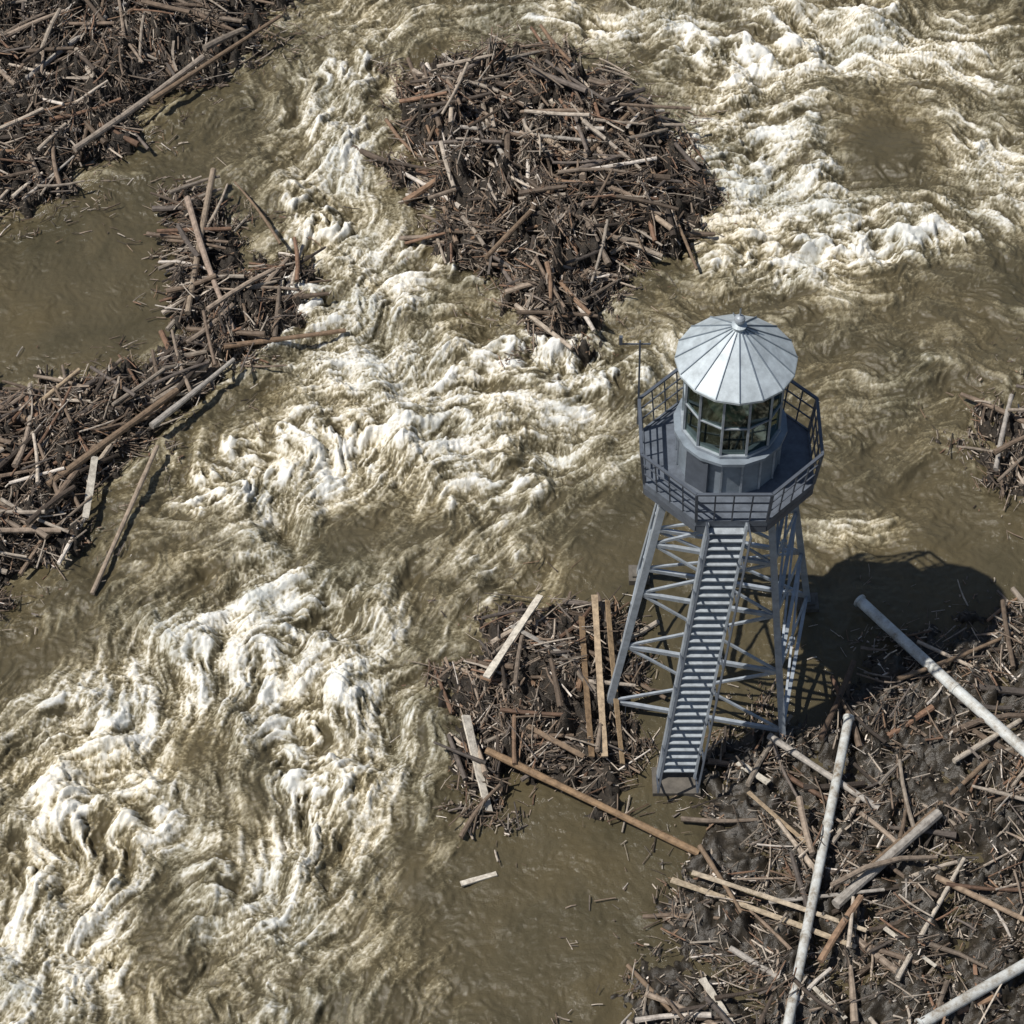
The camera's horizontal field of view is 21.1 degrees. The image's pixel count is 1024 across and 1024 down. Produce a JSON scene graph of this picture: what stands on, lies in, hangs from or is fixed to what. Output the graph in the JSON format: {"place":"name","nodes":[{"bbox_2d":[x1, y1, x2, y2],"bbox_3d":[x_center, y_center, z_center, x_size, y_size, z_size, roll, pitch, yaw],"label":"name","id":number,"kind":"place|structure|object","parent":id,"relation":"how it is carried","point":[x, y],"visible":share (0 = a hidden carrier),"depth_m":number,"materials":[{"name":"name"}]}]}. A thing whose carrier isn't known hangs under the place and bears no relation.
{"place":"outdoors","nodes":[
{"label":"outdoors","id":0,"kind":"place"},
{"bbox_2d":[0,0,1023,1023],"bbox_3d":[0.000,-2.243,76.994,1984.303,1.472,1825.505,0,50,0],"label":"river water","id":1,"kind":"structure","parent":0,"point":[219,792],"depth_m":75.20,"materials":[{"name":"brown liquid"}]},
{"bbox_2d":[0,0,330,242],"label":"driftwood pile","id":2,"kind":"object","parent":1,"relation":"in","point":[105,71],"visible":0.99,"depth_m":85.78,"materials":[{"name":"brown wood"}]},
{"bbox_2d":[20,2,126,82],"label":"driftwood log","id":3,"kind":"object","parent":2,"relation":"on","point":[54,56],"visible":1,"depth_m":85.89,"materials":[{"name":"wood"}]},
{"bbox_2d":[72,54,204,151],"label":"driftwood log","id":4,"kind":"object","parent":2,"relation":"on","point":[133,108],"visible":1,"depth_m":84.67,"materials":[{"name":"brown wood"}]},
{"bbox_2d":[149,15,281,102],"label":"driftwood log","id":5,"kind":"object","parent":2,"relation":"on","point":[165,91],"visible":1,"depth_m":85.93,"materials":[{"name":"wood"}]},
{"bbox_2d":[0,158,331,648],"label":"driftwood pile","id":6,"kind":"object","parent":1,"relation":"in","point":[41,523],"visible":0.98,"depth_m":77.37,"materials":[{"name":"brown wood"}]},
{"bbox_2d":[0,400,74,447],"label":"driftwood log","id":7,"kind":"object","parent":6,"relation":"on","point":[24,417],"visible":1,"depth_m":76.36,"materials":[{"name":"brown wood"}]},
{"bbox_2d":[33,368,80,406],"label":"driftwood log","id":8,"kind":"object","parent":6,"relation":"on","point":[49,394],"visible":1,"depth_m":77.09,"materials":[{"name":"beige wood"}]},
{"bbox_2d":[82,456,97,518],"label":"wooden board","id":9,"kind":"object","parent":6,"relation":"on","point":[90,484],"visible":1,"depth_m":74.91,"materials":[{"name":"grey wood"}]},
{"bbox_2d":[45,387,179,487],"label":"driftwood log","id":10,"kind":"object","parent":6,"relation":"on","point":[105,442],"visible":1,"depth_m":75.78,"materials":[{"name":"wood"}]},
{"bbox_2d":[90,445,158,594],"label":"driftwood log","id":11,"kind":"object","parent":6,"relation":"on","point":[124,520],"visible":1,"depth_m":74.53,"materials":[{"name":"wood"}]},
{"bbox_2d":[149,358,234,428],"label":"driftwood log","id":12,"kind":"object","parent":6,"relation":"on","point":[164,415],"visible":1,"depth_m":76.84,"materials":[{"name":"grey wood"}]},
{"bbox_2d":[184,168,215,314],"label":"driftwood log","id":13,"kind":"object","parent":6,"relation":"on","point":[204,216],"visible":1,"depth_m":81.35,"materials":[{"name":"brown wood"}]},
{"bbox_2d":[184,196,235,329],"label":"driftwood log","id":14,"kind":"object","parent":6,"relation":"on","point":[197,232],"visible":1,"depth_m":80.59,"materials":[{"name":"brown wood"}]},
{"bbox_2d":[234,182,281,244],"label":"driftwood log","id":15,"kind":"object","parent":6,"relation":"on","point":[263,217],"visible":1,"depth_m":81.81,"materials":[{"name":"brown wood"}]},
{"bbox_2d":[223,328,345,348],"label":"driftwood log","id":16,"kind":"object","parent":6,"relation":"on","point":[274,339],"visible":1,"depth_m":78.70,"materials":[{"name":"brown wood"}]},
{"bbox_2d":[460,871,496,886],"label":"wooden board","id":17,"kind":"object","parent":1,"relation":"on","point":[469,881],"visible":1,"depth_m":67.45,"materials":[{"name":"beige wood"}]},
{"bbox_2d":[390,556,678,867],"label":"driftwood pile","id":18,"kind":"object","parent":1,"relation":"on","point":[537,685],"visible":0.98,"depth_m":70.48,"materials":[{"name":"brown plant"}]},
{"bbox_2d":[461,715,492,810],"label":"wooden board","id":19,"kind":"object","parent":18,"relation":"on","point":[470,735],"visible":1,"depth_m":69.36,"materials":[{"name":"beige wood"}]},
{"bbox_2d":[483,594,542,678],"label":"wooden board","id":20,"kind":"object","parent":18,"relation":"on","point":[506,646],"visible":1,"depth_m":71.38,"materials":[{"name":"beige wood"}]},
{"bbox_2d":[510,625,567,657],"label":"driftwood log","id":21,"kind":"object","parent":18,"relation":"on","point":[529,635],"visible":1,"depth_m":71.40,"materials":[{"name":"grey wood"}]},
{"bbox_2d":[526,724,584,758],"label":"wooden board","id":22,"kind":"object","parent":18,"relation":"on","point":[553,740],"visible":1,"depth_m":69.44,"materials":[{"name":"brown wood"}]},
{"bbox_2d":[579,616,594,756],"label":"wooden board","id":23,"kind":"object","parent":18,"relation":"on","point":[586,690],"visible":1,"depth_m":70.46,"materials":[{"name":"brown wood"}]},
{"bbox_2d":[485,747,699,854],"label":"driftwood log","id":24,"kind":"object","parent":18,"relation":"on","point":[600,805],"visible":1,"depth_m":68.50,"materials":[{"name":"brown wood"}]},
{"bbox_2d":[591,595,607,756],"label":"wooden board","id":25,"kind":"object","parent":18,"relation":"on","point":[599,677],"visible":1,"depth_m":70.73,"materials":[{"name":"beige wood"}]},
{"bbox_2d":[605,600,624,764],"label":"wooden board","id":26,"kind":"object","parent":18,"relation":"on","point":[612,666],"visible":0.94,"depth_m":70.87,"materials":[{"name":"brown wood"}]},
{"bbox_2d":[343,16,750,381],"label":"driftwood pile","id":27,"kind":"object","parent":1,"relation":"in","point":[565,243],"visible":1,"depth_m":82.33,"materials":[{"name":"brown wood"}]},
{"bbox_2d":[474,113,527,188],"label":"driftwood log","id":28,"kind":"object","parent":27,"relation":"on","point":[498,147],"visible":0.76,"depth_m":82.91,"materials":[{"name":"wood"}]},
{"bbox_2d":[460,125,601,143],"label":"driftwood log","id":29,"kind":"object","parent":27,"relation":"on","point":[541,135],"visible":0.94,"depth_m":83.08,"materials":[{"name":"wood"}]},
{"bbox_2d":[484,112,629,258],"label":"driftwood log","id":30,"kind":"object","parent":27,"relation":"on","point":[514,228],"visible":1,"depth_m":80.83,"materials":[{"name":"brown wood"}]},
{"bbox_2d":[533,131,673,230],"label":"driftwood log","id":31,"kind":"object","parent":27,"relation":"on","point":[664,223],"visible":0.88,"depth_m":81.30,"materials":[{"name":"wood"}]},
{"bbox_2d":[629,130,697,269],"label":"driftwood log","id":32,"kind":"object","parent":27,"relation":"on","point":[631,132],"visible":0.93,"depth_m":81.37,"materials":[{"name":"brown wood"}]},
{"bbox_2d":[551,564,1023,1023],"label":"pile","id":33,"kind":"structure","parent":1,"relation":"in","point":[888,711],"depth_m":67.76,"materials":[{"name":"brown wood"}]},
{"bbox_2d":[626,964,671,1012],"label":"driftwood log","id":34,"kind":"object","parent":33,"relation":"on","point":[640,978],"visible":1,"depth_m":65.39,"materials":[{"name":"brown wood"}]},
{"bbox_2d":[598,308,823,797],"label":"lighthouse tower","id":35,"kind":"structure","parent":33,"relation":"on","point":[728,463],"depth_m":65.33,"materials":[{"name":"metal"}]},
{"bbox_2d":[685,451,708,492],"bbox_3d":[4.367,-0.948,64.745,0.620,1.070,0.060,32,57,24],"label":"lantern door","id":36,"kind":"structure","parent":35,"relation":"in","point":[697,471],"depth_m":64.72,"materials":[{"name":"paint"}]},
{"bbox_2d":[698,977,734,1023],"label":"wooden board","id":37,"kind":"object","parent":33,"relation":"on","point":[708,987],"visible":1,"depth_m":65.12,"materials":[{"name":"beige wood"}]},
{"bbox_2d":[697,844,742,912],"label":"driftwood log","id":38,"kind":"object","parent":33,"relation":"on","point":[708,859],"visible":1,"depth_m":67.15,"materials":[{"name":"brown wood"}]},
{"bbox_2d":[736,761,770,784],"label":"wooden board","id":39,"kind":"object","parent":33,"relation":"on","point":[759,777],"visible":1,"depth_m":69.10,"materials":[{"name":"beige wood"}]},
{"bbox_2d":[670,877,856,948],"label":"wooden board","id":40,"kind":"object","parent":33,"relation":"on","point":[676,881],"visible":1,"depth_m":66.53,"materials":[{"name":"beige wood"}]},
{"bbox_2d":[729,945,814,999],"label":"driftwood log","id":41,"kind":"object","parent":33,"relation":"on","point":[740,954],"visible":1,"depth_m":65.66,"materials":[{"name":"grey wood"}]},
{"bbox_2d":[691,870,866,931],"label":"wooden board","id":42,"kind":"object","parent":33,"relation":"on","point":[760,894],"visible":1,"depth_m":66.67,"materials":[{"name":"beige wood"}]},
{"bbox_2d":[747,791,826,857],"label":"wooden board","id":43,"kind":"object","parent":33,"relation":"on","point":[771,812],"visible":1,"depth_m":68.23,"materials":[{"name":"brown wood"}]},
{"bbox_2d":[783,714,854,1023],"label":"steel pipe","id":44,"kind":"object","parent":33,"relation":"on","point":[808,921],"visible":1,"depth_m":67.11,"materials":[{"name":"metal"}]},
{"bbox_2d":[767,732,879,810],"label":"driftwood log","id":45,"kind":"object","parent":33,"relation":"on","point":[783,745],"visible":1,"depth_m":69.23,"materials":[{"name":"grey wood"}]},
{"bbox_2d":[803,973,847,1019],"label":"wooden board","id":46,"kind":"object","parent":33,"relation":"on","point":[817,990],"visible":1,"depth_m":65.03,"materials":[{"name":"beige wood"}]},
{"bbox_2d":[768,888,884,903],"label":"wooden board","id":47,"kind":"object","parent":33,"relation":"on","point":[792,899],"visible":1,"depth_m":66.76,"materials":[{"name":"wood"}]},
{"bbox_2d":[817,660,856,740],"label":"driftwood log","id":48,"kind":"object","parent":33,"relation":"on","point":[832,712],"visible":1,"depth_m":70.33,"materials":[{"name":"brown wood"}]},
{"bbox_2d":[832,809,942,908],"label":"driftwood log","id":49,"kind":"object","parent":33,"relation":"on","point":[845,895],"visible":1,"depth_m":67.31,"materials":[{"name":"grey wood"}]},
{"bbox_2d":[883,927,936,967],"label":"wooden board","id":50,"kind":"object","parent":33,"relation":"on","point":[893,934],"visible":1,"depth_m":65.96,"materials":[{"name":"beige wood"}]},
{"bbox_2d":[870,759,988,862],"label":"driftwood log","id":51,"kind":"object","parent":33,"relation":"on","point":[974,772],"visible":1,"depth_m":68.67,"materials":[{"name":"brown wood"}]},
{"bbox_2d":[895,857,965,980],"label":"driftwood log","id":52,"kind":"object","parent":33,"relation":"on","point":[901,971],"visible":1,"depth_m":66.31,"materials":[{"name":"wood"}]},
{"bbox_2d":[854,594,1023,756],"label":"steel pipe","id":53,"kind":"object","parent":33,"relation":"on","point":[936,670],"visible":1,"depth_m":70.94,"materials":[{"name":"metal"}]},
{"bbox_2d":[896,632,1013,680],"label":"driftwood log","id":54,"kind":"object","parent":33,"relation":"on","point":[925,669],"visible":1,"depth_m":71.35,"materials":[{"name":"brown wood"}]},
{"bbox_2d":[914,958,1023,1023],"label":"steel pipe","id":55,"kind":"object","parent":33,"relation":"on","point":[948,1008],"visible":1,"depth_m":64.79,"materials":[{"name":"metal"}]},
{"bbox_2d":[935,874,1023,921],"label":"driftwood log","id":56,"kind":"object","parent":33,"relation":"on","point":[969,893],"visible":1,"depth_m":66.67,"materials":[{"name":"brown wood"}]},
{"bbox_2d":[952,718,1021,763],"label":"driftwood log","id":57,"kind":"object","parent":33,"relation":"on","point":[976,747],"visible":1,"depth_m":69.60,"materials":[{"name":"beige wood"}]},
{"bbox_2d":[918,337,1023,537],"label":"driftwood pile","id":58,"kind":"object","parent":1,"relation":"in","point":[1008,474],"visible":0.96,"depth_m":76.35,"materials":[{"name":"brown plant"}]},
{"bbox_2d":[993,394,1013,470],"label":"driftwood log","id":59,"kind":"object","parent":58,"relation":"on","point":[1002,434],"visible":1,"depth_m":76.08,"materials":[{"name":"grey wood"}]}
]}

